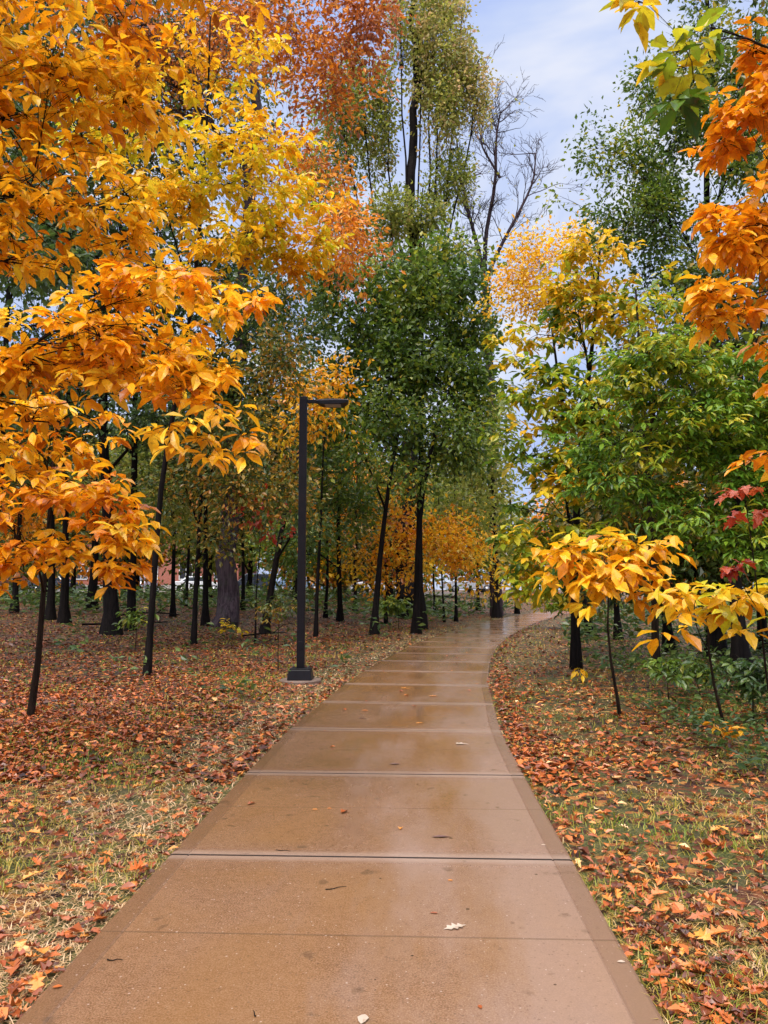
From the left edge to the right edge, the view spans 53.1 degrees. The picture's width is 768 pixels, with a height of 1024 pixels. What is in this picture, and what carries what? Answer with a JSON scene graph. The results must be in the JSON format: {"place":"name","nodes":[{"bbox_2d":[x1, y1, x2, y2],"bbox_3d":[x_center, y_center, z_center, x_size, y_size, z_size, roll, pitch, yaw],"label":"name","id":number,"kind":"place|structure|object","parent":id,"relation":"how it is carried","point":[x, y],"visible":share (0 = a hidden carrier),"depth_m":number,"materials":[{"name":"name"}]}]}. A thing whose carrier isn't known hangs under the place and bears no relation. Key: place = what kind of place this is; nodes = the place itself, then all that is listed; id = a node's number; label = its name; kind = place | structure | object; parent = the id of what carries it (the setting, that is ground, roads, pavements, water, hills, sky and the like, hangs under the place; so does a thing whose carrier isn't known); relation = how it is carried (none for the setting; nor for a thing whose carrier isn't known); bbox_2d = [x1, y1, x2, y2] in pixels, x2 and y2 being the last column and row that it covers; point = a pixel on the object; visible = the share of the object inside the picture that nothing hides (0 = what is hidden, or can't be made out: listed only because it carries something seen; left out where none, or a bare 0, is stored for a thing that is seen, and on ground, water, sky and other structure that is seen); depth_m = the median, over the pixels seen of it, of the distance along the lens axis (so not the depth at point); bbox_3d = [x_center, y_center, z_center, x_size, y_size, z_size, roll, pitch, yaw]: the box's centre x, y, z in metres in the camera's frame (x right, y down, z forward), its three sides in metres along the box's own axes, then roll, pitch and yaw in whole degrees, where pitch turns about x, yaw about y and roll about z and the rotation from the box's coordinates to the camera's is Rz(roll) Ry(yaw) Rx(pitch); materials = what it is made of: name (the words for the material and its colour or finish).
{"place":"outdoors","nodes":[
{"label":"outdoors","id":0,"kind":"place"},
{"bbox_2d":[15,605,664,1023],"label":"path","id":1,"kind":"structure","parent":0,"point":[231,911],"depth_m":3.98,"materials":[{"name":"concrete"}]},
{"bbox_2d":[357,1014,368,1022],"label":"fallen leaf","id":2,"kind":"object","parent":1,"relation":"on","point":[363,1018],"visible":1,"depth_m":2.84,"materials":[{"name":"beige plant"}]},
{"bbox_2d":[445,923,463,928],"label":"fallen leaf","id":3,"kind":"object","parent":1,"relation":"on","point":[452,926],"visible":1,"depth_m":3.61,"materials":[{"name":"beige plant"}]},
{"bbox_2d":[0,589,767,1023],"bbox_3d":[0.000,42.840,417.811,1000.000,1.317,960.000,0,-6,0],"label":"ground","id":4,"kind":"structure","parent":0,"point":[690,867],"depth_m":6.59,"materials":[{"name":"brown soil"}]},
{"bbox_2d":[0,446,73,612],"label":"woodland tree","id":5,"kind":"object","parent":4,"relation":"on","point":[15,588],"visible":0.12,"depth_m":36.45,"materials":[{"name":"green plant"}]},
{"bbox_2d":[4,427,108,619],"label":"woodland tree","id":6,"kind":"object","parent":4,"relation":"on","point":[50,611],"visible":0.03,"depth_m":31.24,"materials":[{"name":"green plant"}]},
{"bbox_2d":[0,431,115,602],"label":"tree","id":7,"kind":"object","parent":4,"relation":"on","point":[57,527],"visible":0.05,"depth_m":45.76,"materials":[{"name":"green plant"}]},
{"bbox_2d":[0,3,120,510],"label":"woodland tree","id":8,"kind":"object","parent":4,"relation":"on","point":[13,291],"visible":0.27,"depth_m":16.68,"materials":[{"name":"orange plant"}]},
{"bbox_2d":[0,338,170,717],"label":"hickory sapling","id":9,"kind":"object","parent":4,"relation":"on","point":[61,496],"visible":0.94,"depth_m":7.95,"materials":[{"name":"orange plant"}]},
{"bbox_2d":[31,470,165,593],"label":"tree","id":10,"kind":"object","parent":4,"relation":"on","point":[73,578],"visible":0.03,"depth_m":58.08,"materials":[{"name":"green plant"}]},
{"bbox_2d":[44,427,177,609],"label":"woodland tree","id":11,"kind":"object","parent":4,"relation":"on","point":[93,586],"visible":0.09,"depth_m":37.87,"materials":[{"name":"green plant"}]},
{"bbox_2d":[82,621,167,625],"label":"fallen branch","id":12,"kind":"object","parent":4,"relation":"on","point":[122,622],"visible":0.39,"depth_m":27.90,"materials":[{"name":"brown wood"}]},
{"bbox_2d":[70,402,185,596],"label":"tree","id":13,"kind":"object","parent":4,"relation":"on","point":[125,558],"visible":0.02,"depth_m":50.80,"materials":[{"name":"green plant"}]},
{"bbox_2d":[0,532,256,591],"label":"brick building","id":14,"kind":"structure","parent":4,"relation":"on","point":[166,577],"depth_m":81.71,"materials":[{"name":"red brick"}]},
{"bbox_2d":[76,564,88,579],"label":"window","id":15,"kind":"structure","parent":14,"relation":"in","point":[78,577],"depth_m":81.70,"materials":[{"name":"white glass"}]},
{"bbox_2d":[179,564,192,579],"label":"window","id":16,"kind":"structure","parent":14,"relation":"in","point":[182,576],"depth_m":81.72,"materials":[{"name":"white glass"}]},
{"bbox_2d":[84,492,183,590],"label":"tree","id":17,"kind":"object","parent":4,"relation":"on","point":[141,575],"visible":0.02,"depth_m":58.19,"materials":[{"name":"green plant"}]},
{"bbox_2d":[112,606,158,647],"bbox_3d":[-6.240,3.005,19.240,1.273,1.274,0.912,-3,-7,29],"label":"seedling","id":18,"kind":"object","parent":4,"relation":"on","point":[130,620],"visible":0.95,"depth_m":19.29,"materials":[{"name":"green plant"}]},
{"bbox_2d":[0,0,271,635],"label":"woodland tree","id":19,"kind":"object","parent":4,"relation":"on","point":[110,605],"visible":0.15,"depth_m":24.82,"materials":[{"name":"orange plant"}]},
{"bbox_2d":[0,0,282,480],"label":"hickory tree","id":20,"kind":"object","parent":4,"relation":"on","point":[26,361],"visible":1,"depth_m":5.40,"materials":[{"name":"orange plant"}]},
{"bbox_2d":[0,0,283,623],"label":"woodland tree","id":21,"kind":"object","parent":4,"relation":"on","point":[64,615],"visible":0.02,"depth_m":30.03,"materials":[{"name":"orange plant"}]},
{"bbox_2d":[121,605,179,615],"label":"fallen branch","id":22,"kind":"object","parent":4,"relation":"on","point":[158,612],"visible":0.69,"depth_m":32.07,"materials":[{"name":"brown wood"}]},
{"bbox_2d":[96,409,220,617],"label":"woodland tree","id":23,"kind":"object","parent":4,"relation":"on","point":[185,512],"visible":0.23,"depth_m":31.61,"materials":[{"name":"green plant"}]},
{"bbox_2d":[0,8,344,630],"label":"dark evergreen tree","id":24,"kind":"object","parent":4,"relation":"on","point":[131,598],"visible":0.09,"depth_m":26.81,"materials":[{"name":"plant"}]},
{"bbox_2d":[67,23,314,625],"bbox_3d":[-7.578,-6.874,27.691,10.201,22.327,8.860,0,-6,0],"label":"woodland tree","id":25,"kind":"object","parent":4,"relation":"on","point":[205,617],"visible":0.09,"depth_m":28.61,"materials":[{"name":"orange plant"}]},
{"bbox_2d":[158,453,240,593],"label":"tree","id":26,"kind":"object","parent":4,"relation":"on","point":[184,564],"visible":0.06,"depth_m":59.36,"materials":[{"name":"green plant"}]},
{"bbox_2d":[43,4,357,675],"bbox_3d":[-3.050,-3.101,12.818,5.240,12.109,3.301,0,-6,0],"label":"yellow leaf tree","id":27,"kind":"object","parent":4,"relation":"on","point":[179,195],"visible":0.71,"depth_m":12.60,"materials":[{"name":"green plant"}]},
{"bbox_2d":[141,428,273,596],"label":"tree","id":28,"kind":"object","parent":4,"relation":"on","point":[210,569],"visible":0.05,"depth_m":51.28,"materials":[{"name":"green plant"}]},
{"bbox_2d":[142,485,280,605],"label":"woodland tree","id":29,"kind":"object","parent":4,"relation":"on","point":[189,556],"visible":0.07,"depth_m":40.23,"materials":[{"name":"green plant"}]},
{"bbox_2d":[63,0,360,632],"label":"woodland tree","id":30,"kind":"object","parent":4,"relation":"on","point":[272,582],"visible":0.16,"depth_m":27.38,"materials":[{"name":"green plant"}]},
{"bbox_2d":[44,0,420,628],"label":"oak tree","id":31,"kind":"object","parent":4,"relation":"on","point":[228,601],"visible":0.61,"depth_m":21.41,"materials":[{"name":"orange plant"}]},
{"bbox_2d":[217,618,248,637],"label":"seedling","id":32,"kind":"object","parent":4,"relation":"on","point":[238,629],"visible":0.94,"depth_m":23.86,"materials":[{"name":"yellow plant"}]},
{"bbox_2d":[176,386,295,594],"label":"tree","id":33,"kind":"object","parent":4,"relation":"on","point":[250,571],"visible":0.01,"depth_m":58.63,"materials":[{"name":"green plant"}]},
{"bbox_2d":[117,229,356,644],"bbox_3d":[-4.090,-2.175,20.814,6.757,11.894,4.008,0,-6,0],"label":"mottled tree","id":34,"kind":"object","parent":4,"relation":"on","point":[205,480],"visible":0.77,"depth_m":20.62,"materials":[{"name":"green plant"}]},
{"bbox_2d":[223,483,297,643],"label":"red maple sapling","id":35,"kind":"object","parent":4,"relation":"on","point":[274,540],"visible":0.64,"depth_m":22.16,"materials":[{"name":"green plant"}]},
{"bbox_2d":[170,406,352,610],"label":"woodland tree","id":36,"kind":"object","parent":4,"relation":"on","point":[242,519],"visible":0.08,"depth_m":37.40,"materials":[{"name":"green plant"}]},
{"bbox_2d":[242,623,291,636],"bbox_3d":[-3.720,3.708,24.262,1.636,0.382,0.357,3,-6,-28],"label":"fallen branch","id":37,"kind":"object","parent":4,"relation":"on","point":[266,633],"visible":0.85,"depth_m":24.28,"materials":[{"name":"brown wood"}]},
{"bbox_2d":[253,385,295,573],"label":"tree","id":38,"kind":"object","parent":4,"relation":"on","point":[266,497],"depth_m":82.88,"materials":[{"name":"green plant"}]},
{"bbox_2d":[248,591,313,671],"bbox_3d":[-1.942,2.292,14.248,1.243,1.652,1.259,0,-6,0],"label":"shrub","id":39,"kind":"object","parent":4,"relation":"on","point":[266,607],"visible":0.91,"depth_m":14.38,"materials":[{"name":"green plant"}]},
{"bbox_2d":[245,468,352,596],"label":"tree","id":40,"kind":"object","parent":4,"relation":"on","point":[312,579],"visible":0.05,"depth_m":49.31,"materials":[{"name":"green plant"}]},
{"bbox_2d":[238,327,370,602],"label":"woodland tree","id":41,"kind":"object","parent":4,"relation":"on","point":[271,548],"visible":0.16,"depth_m":44.04,"materials":[{"name":"orange plant"}]},
{"bbox_2d":[234,347,380,637],"bbox_3d":[-2.572,-0.549,23.990,4.191,9.339,3.260,3,-6,-24],"label":"orange understory tree","id":42,"kind":"object","parent":4,"relation":"on","point":[336,386],"visible":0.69,"depth_m":24.37,"materials":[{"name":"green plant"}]},
{"bbox_2d":[280,396,348,684],"bbox_3d":[-1.195,0.472,13.269,1.140,5.009,0.700,0,-6,0],"label":"street lamp","id":43,"kind":"object","parent":4,"relation":"on","point":[300,673],"visible":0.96,"depth_m":13.21,"materials":[{"name":"metal"}]},
{"bbox_2d":[268,439,364,617],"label":"woodland tree","id":44,"kind":"object","parent":4,"relation":"on","point":[325,615],"visible":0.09,"depth_m":35.89,"materials":[{"name":"green plant"}]},
{"bbox_2d":[260,464,374,597],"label":"tree","id":45,"kind":"object","parent":4,"relation":"on","point":[335,574],"visible":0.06,"depth_m":50.26,"materials":[{"name":"orange plant"}]},
{"bbox_2d":[254,430,383,594],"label":"tree","id":46,"kind":"object","parent":4,"relation":"on","point":[265,560],"visible":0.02,"depth_m":58.22,"materials":[{"name":"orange plant"}]},
{"bbox_2d":[261,387,397,621],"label":"woodland tree","id":47,"kind":"object","parent":4,"relation":"on","point":[338,505],"visible":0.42,"depth_m":32.97,"materials":[{"name":"green plant"}]},
{"bbox_2d":[311,565,366,591],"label":"brick building","id":48,"kind":"structure","parent":4,"relation":"on","point":[347,579],"depth_m":92.10,"materials":[{"name":"red brick"}]},
{"bbox_2d":[308,453,395,610],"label":"woodland tree","id":49,"kind":"object","parent":4,"relation":"on","point":[356,536],"visible":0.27,"depth_m":40.49,"materials":[{"name":"orange plant"}]},
{"bbox_2d":[308,352,458,634],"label":"woodland tree","id":50,"kind":"object","parent":4,"relation":"on","point":[398,431],"visible":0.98,"depth_m":25.80,"materials":[{"name":"green plant"}]},
{"bbox_2d":[0,593,767,1023],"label":"leaf litter","id":51,"kind":"object","parent":4,"relation":"on","point":[706,935],"visible":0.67,"depth_m":7.22,"materials":[{"name":"orange plant"}]},
{"bbox_2d":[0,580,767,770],"bbox_3d":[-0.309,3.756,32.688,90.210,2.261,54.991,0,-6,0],"label":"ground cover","id":52,"kind":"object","parent":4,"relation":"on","point":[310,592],"visible":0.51,"depth_m":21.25,"materials":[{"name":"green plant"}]},
{"bbox_2d":[319,433,460,597],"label":"tree","id":53,"kind":"object","parent":4,"relation":"on","point":[372,549],"visible":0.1,"depth_m":49.59,"materials":[{"name":"green plant"}]},
{"bbox_2d":[368,595,412,628],"bbox_3d":[0.360,3.967,29.802,1.378,1.504,1.715,6,-8,-45],"label":"bush","id":54,"kind":"object","parent":4,"relation":"on","point":[395,606],"visible":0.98,"depth_m":29.73,"materials":[{"name":"green plant"}]},
{"bbox_2d":[284,0,503,618],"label":"tall green tree","id":55,"kind":"object","parent":4,"relation":"on","point":[447,94],"visible":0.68,"depth_m":41.44,"materials":[{"name":"green plant"}]},
{"bbox_2d":[283,220,512,629],"bbox_3d":[0.597,-3.751,30.210,9.166,17.022,7.159,0,-6,0],"label":"green maple","id":56,"kind":"object","parent":4,"relation":"on","point":[431,302],"visible":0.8,"depth_m":29.86,"materials":[{"name":"green plant"}]},
{"bbox_2d":[382,479,446,579],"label":"tree","id":57,"kind":"object","parent":4,"relation":"on","point":[427,543],"visible":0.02,"depth_m":57.37,"materials":[{"name":"orange plant"}]},
{"bbox_2d":[321,460,515,623],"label":"orange understory tree","id":58,"kind":"object","parent":4,"relation":"on","point":[410,537],"visible":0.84,"depth_m":32.89,"materials":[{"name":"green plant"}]},
{"bbox_2d":[372,456,482,611],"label":"woodland tree","id":59,"kind":"object","parent":4,"relation":"on","point":[433,572],"visible":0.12,"depth_m":44.66,"materials":[{"name":"orange plant"}]},
{"bbox_2d":[404,477,495,621],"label":"woodland tree","id":60,"kind":"object","parent":4,"relation":"on","point":[448,534],"visible":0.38,"depth_m":34.81,"materials":[{"name":"orange plant"}]},
{"bbox_2d":[396,330,513,633],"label":"woodland tree","id":61,"kind":"object","parent":4,"relation":"on","point":[458,436],"visible":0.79,"depth_m":27.15,"materials":[{"name":"green plant"}]},
{"bbox_2d":[424,474,500,586],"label":"tree","id":62,"kind":"object","parent":4,"relation":"on","point":[444,577],"visible":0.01,"depth_m":78.87,"materials":[{"name":"orange plant"}]},
{"bbox_2d":[425,469,515,610],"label":"woodland tree","id":63,"kind":"object","parent":4,"relation":"on","point":[479,604],"visible":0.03,"depth_m":51.61,"materials":[{"name":"orange plant"}]},
{"bbox_2d":[413,421,528,621],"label":"woodland tree","id":64,"kind":"object","parent":4,"relation":"on","point":[462,501],"visible":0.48,"depth_m":36.05,"materials":[{"name":"green plant"}]},
{"bbox_2d":[425,435,529,592],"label":"tree","id":65,"kind":"object","parent":4,"relation":"on","point":[507,503],"visible":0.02,"depth_m":93.63,"materials":[{"name":"green plant"}]},
{"bbox_2d":[443,384,537,617],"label":"woodland tree","id":66,"kind":"object","parent":4,"relation":"on","point":[496,610],"visible":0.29,"depth_m":42.98,"materials":[{"name":"green plant"}]},
{"bbox_2d":[450,490,551,613],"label":"woodland tree","id":67,"kind":"object","parent":4,"relation":"on","point":[516,610],"visible":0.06,"depth_m":48.27,"materials":[{"name":"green plant"}]},
{"bbox_2d":[421,38,591,615],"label":"bare tree","id":68,"kind":"object","parent":4,"relation":"on","point":[487,229],"visible":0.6,"depth_m":48.08,"materials":[{"name":"brown plant"}]},
{"bbox_2d":[471,199,627,635],"bbox_3d":[5.618,-3.275,25.521,5.339,15.042,3.401,0,-6,0],"label":"orange maple","id":69,"kind":"object","parent":4,"relation":"on","point":[525,284],"visible":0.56,"depth_m":25.71,"materials":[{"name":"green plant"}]},
{"bbox_2d":[502,490,621,594],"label":"tree","id":70,"kind":"object","parent":4,"relation":"on","point":[536,516],"visible":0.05,"depth_m":82.81,"materials":[{"name":"green plant"}]},
{"bbox_2d":[525,593,600,627],"bbox_3d":[7.234,3.924,30.884,3.354,1.809,2.441,0,-6,0],"label":"bush","id":71,"kind":"object","parent":4,"relation":"on","point":[555,606],"visible":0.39,"depth_m":30.54,"materials":[{"name":"green plant"}]},
{"bbox_2d":[502,398,629,622],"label":"woodland tree","id":72,"kind":"object","parent":4,"relation":"on","point":[543,500],"visible":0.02,"depth_m":29.05,"materials":[{"name":"green plant"}]},
{"bbox_2d":[571,668,587,682],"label":"seedling","id":73,"kind":"object","parent":4,"relation":"on","point":[582,671],"visible":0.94,"depth_m":12.95,"materials":[{"name":"yellow plant"}]},
{"bbox_2d":[477,226,689,669],"bbox_3d":[3.817,-1.169,14.154,4.203,8.584,2.764,0,-6,0],"label":"yellow green tree","id":74,"kind":"object","parent":4,"relation":"on","point":[595,333],"visible":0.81,"depth_m":14.08,"materials":[{"name":"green plant"}]},
{"bbox_2d":[524,398,683,639],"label":"woodland tree","id":75,"kind":"object","parent":4,"relation":"on","point":[615,607],"visible":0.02,"depth_m":23.48,"materials":[{"name":"green plant"}]},
{"bbox_2d":[529,526,700,716],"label":"pawpaw sapling","id":76,"kind":"object","parent":4,"relation":"on","point":[627,577],"visible":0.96,"depth_m":8.04,"materials":[{"name":"yellow plant"}]},
{"bbox_2d":[502,0,767,652],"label":"understory tree","id":77,"kind":"object","parent":4,"relation":"on","point":[627,524],"visible":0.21,"depth_m":17.18,"materials":[{"name":"green plant"}]},
{"bbox_2d":[565,350,720,654],"bbox_3d":[6.217,-0.199,18.096,3.768,7.506,4.570,-5,-8,42],"label":"woodland tree","id":78,"kind":"object","parent":4,"relation":"on","point":[665,629],"visible":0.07,"depth_m":18.18,"materials":[{"name":"green plant"}]},
{"bbox_2d":[533,0,767,639],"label":"tall oak","id":79,"kind":"object","parent":4,"relation":"on","point":[653,200],"visible":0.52,"depth_m":20.85,"materials":[{"name":"green plant"}]},
{"bbox_2d":[542,287,767,676],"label":"green ash","id":80,"kind":"object","parent":4,"relation":"on","point":[656,359],"visible":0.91,"depth_m":10.50,"materials":[{"name":"green plant"}]},
{"bbox_2d":[600,461,720,610],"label":"tree","id":81,"kind":"object","parent":4,"relation":"on","point":[634,550],"depth_m":52.03,"materials":[{"name":"green plant"}]},
{"bbox_2d":[637,653,707,706],"bbox_3d":[3.688,2.284,10.065,1.016,0.838,1.186,3,-6,-25],"label":"seedling","id":82,"kind":"object","parent":4,"relation":"on","point":[665,669],"visible":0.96,"depth_m":9.88,"materials":[{"name":"green plant"}]},
{"bbox_2d":[599,0,767,141],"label":"young tree","id":83,"kind":"object","parent":4,"relation":"on","point":[687,102],"visible":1,"depth_m":2.37,"materials":[{"name":"yellow plant"}]},
{"bbox_2d":[665,651,726,694],"bbox_3d":[4.540,2.455,11.271,0.859,0.822,1.044,3,-6,-26],"label":"bush","id":84,"kind":"object","parent":4,"relation":"on","point":[703,674],"visible":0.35,"depth_m":11.16,"materials":[{"name":"green plant"}]},
{"bbox_2d":[632,577,767,732],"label":"pawpaw sapling","id":85,"kind":"object","parent":4,"relation":"on","point":[723,616],"visible":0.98,"depth_m":6.50,"materials":[{"name":"yellow plant"}]},
{"bbox_2d":[646,11,767,675],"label":"woodland tree","id":86,"kind":"object","parent":4,"relation":"on","point":[739,647],"visible":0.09,"depth_m":13.72,"materials":[{"name":"green plant"}]},
{"bbox_2d":[657,460,767,658],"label":"woodland tree","id":87,"kind":"object","parent":4,"relation":"on","point":[715,634],"visible":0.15,"depth_m":16.58,"materials":[{"name":"green plant"}]},
{"bbox_2d":[677,16,767,481],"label":"hickory tree","id":88,"kind":"object","parent":4,"relation":"on","point":[743,242],"visible":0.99,"depth_m":5.11,"materials":[{"name":"orange plant"}]},
{"bbox_2d":[702,721,746,740],"bbox_3d":[3.295,2.197,7.356,0.543,0.410,0.278,3,-7,-30],"label":"seedling","id":89,"kind":"object","parent":4,"relation":"on","point":[723,734],"visible":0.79,"depth_m":7.37,"materials":[{"name":"yellow plant"}]},
{"bbox_2d":[682,654,767,721],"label":"bush","id":90,"kind":"object","parent":4,"relation":"on","point":[756,679],"visible":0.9,"depth_m":8.69,"materials":[{"name":"green plant"}]},
{"bbox_2d":[714,484,767,692],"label":"maple sapling","id":91,"kind":"object","parent":4,"relation":"on","point":[733,572],"visible":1,"depth_m":6.02,"materials":[{"name":"red plant"}]},
{"bbox_2d":[0,0,767,589],"label":"sky","id":92,"kind":"structure","parent":0,"point":[574,51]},
{"bbox_2d":[506,503,543,589],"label":"tree","id":93,"kind":"object","parent":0,"point":[516,520],"visible":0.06,"depth_m":86.20,"materials":[{"name":"green plant"}]},
{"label":"parking lot","id":94,"kind":"structure","parent":0,"visible":0},
{"bbox_2d":[27,574,81,591],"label":"parked car","id":95,"kind":"object","parent":94,"relation":"on","point":[58,578],"visible":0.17,"depth_m":67.96,"materials":[{"name":"paint"}]},
{"bbox_2d":[140,577,158,590],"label":"parked car","id":96,"kind":"object","parent":94,"relation":"on","point":[145,583],"visible":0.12,"depth_m":67.96,"materials":[{"name":"silver paint"}]},
{"bbox_2d":[175,576,217,591],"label":"parked car","id":97,"kind":"object","parent":94,"relation":"on","point":[191,580],"visible":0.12,"depth_m":67.86,"materials":[{"name":"white paint"}]},
{"bbox_2d":[4,592,454,594],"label":"parking kerb","id":98,"kind":"structure","parent":94,"relation":"on","point":[440,593],"depth_m":63.45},
{"bbox_2d":[238,574,269,591],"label":"parked car","id":99,"kind":"object","parent":94,"relation":"on","point":[266,576],"visible":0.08,"depth_m":67.94,"materials":[{"name":"paint"}]},
{"bbox_2d":[275,577,324,591],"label":"parked car","id":100,"kind":"object","parent":94,"relation":"on","point":[280,583],"visible":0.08,"depth_m":67.29,"materials":[{"name":"grey paint"}]},
{"bbox_2d":[443,576,488,592],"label":"parked car","id":101,"kind":"object","parent":94,"relation":"on","point":[484,589],"visible":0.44,"depth_m":65.82,"materials":[{"name":"silver paint"}]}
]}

